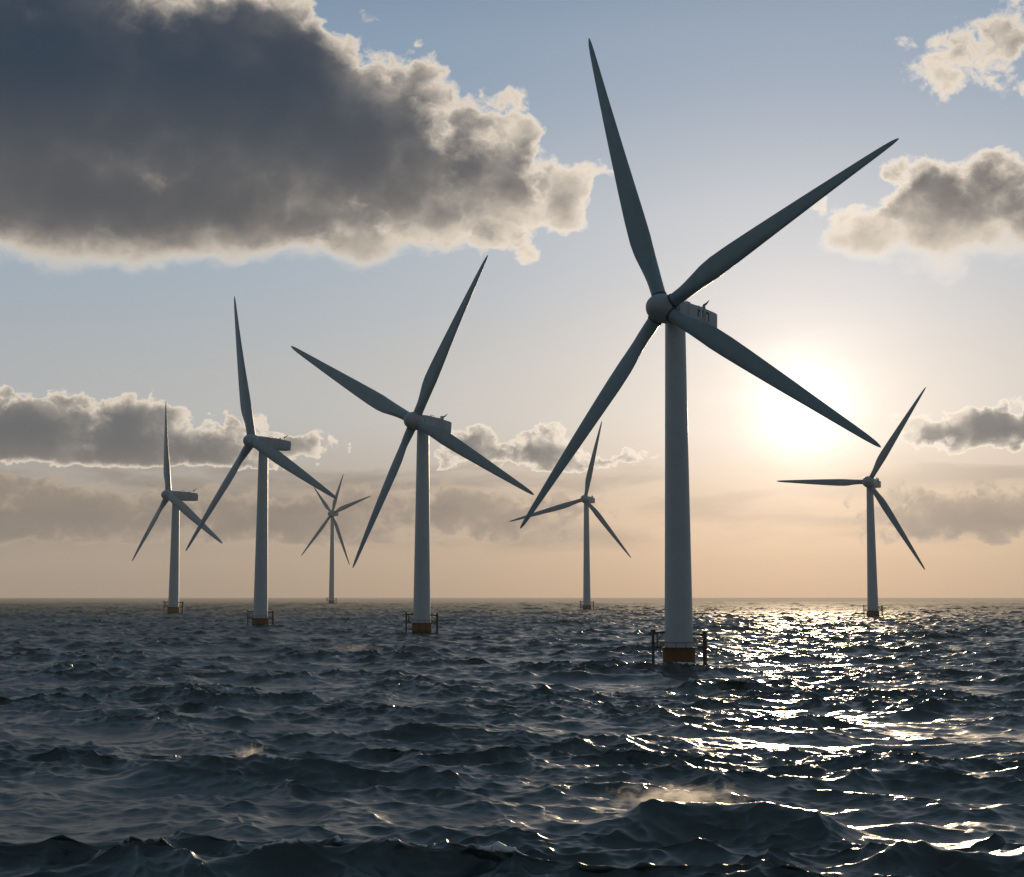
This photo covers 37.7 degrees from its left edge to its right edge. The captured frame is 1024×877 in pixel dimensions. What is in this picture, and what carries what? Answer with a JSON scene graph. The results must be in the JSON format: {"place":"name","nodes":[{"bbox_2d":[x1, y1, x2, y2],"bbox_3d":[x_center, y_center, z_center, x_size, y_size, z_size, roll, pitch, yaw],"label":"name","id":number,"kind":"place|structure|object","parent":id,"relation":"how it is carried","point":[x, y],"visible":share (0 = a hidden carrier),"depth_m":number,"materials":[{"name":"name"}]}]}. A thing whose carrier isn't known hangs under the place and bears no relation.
{"place":"outdoors","nodes":[
{"label":"outdoors","id":0,"kind":"place"},
{"bbox_2d":[0,598,1023,876],"bbox_3d":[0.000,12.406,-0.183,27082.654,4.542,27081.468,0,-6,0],"label":"sea","id":1,"kind":"structure","parent":0,"point":[520,738],"depth_m":138.73,"materials":[{"name":"liquid"}]},
{"bbox_2d":[132,403,222,613],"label":"wind turbine","id":2,"kind":"object","parent":1,"relation":"in","point":[176,499],"visible":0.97,"depth_m":1110.34,"materials":[{"name":"paint"}]},
{"bbox_2d":[186,296,336,625],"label":"wind turbine","id":3,"kind":"object","parent":1,"relation":"in","point":[269,447],"visible":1,"depth_m":641.89,"materials":[{"name":"paint"}]},
{"bbox_2d":[301,474,369,603],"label":"wind turbine","id":4,"kind":"object","parent":1,"relation":"in","point":[332,513],"visible":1,"depth_m":2552.69,"materials":[{"name":"paint"}]},
{"bbox_2d":[291,255,533,633],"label":"wind turbine","id":5,"kind":"object","parent":1,"relation":"in","point":[435,428],"visible":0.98,"depth_m":514.91,"materials":[{"name":"paint"}]},
{"bbox_2d":[509,422,630,609],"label":"wind turbine","id":6,"kind":"object","parent":1,"relation":"in","point":[586,499],"visible":0.97,"depth_m":1436.00,"materials":[{"name":"paint"}]},
{"bbox_2d":[520,38,898,665],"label":"wind turbine","id":7,"kind":"object","parent":1,"relation":"in","point":[677,314],"visible":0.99,"depth_m":261.74,"materials":[{"name":"paint"}]},
{"bbox_2d":[777,387,925,615],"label":"wind turbine","id":8,"kind":"object","parent":1,"relation":"in","point":[870,483],"visible":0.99,"depth_m":949.06,"materials":[{"name":"paint"}]},
{"bbox_2d":[0,0,1023,597],"label":"sky","id":9,"kind":"structure","parent":0,"point":[346,172],"materials":[{"name":"blue"}]}
]}

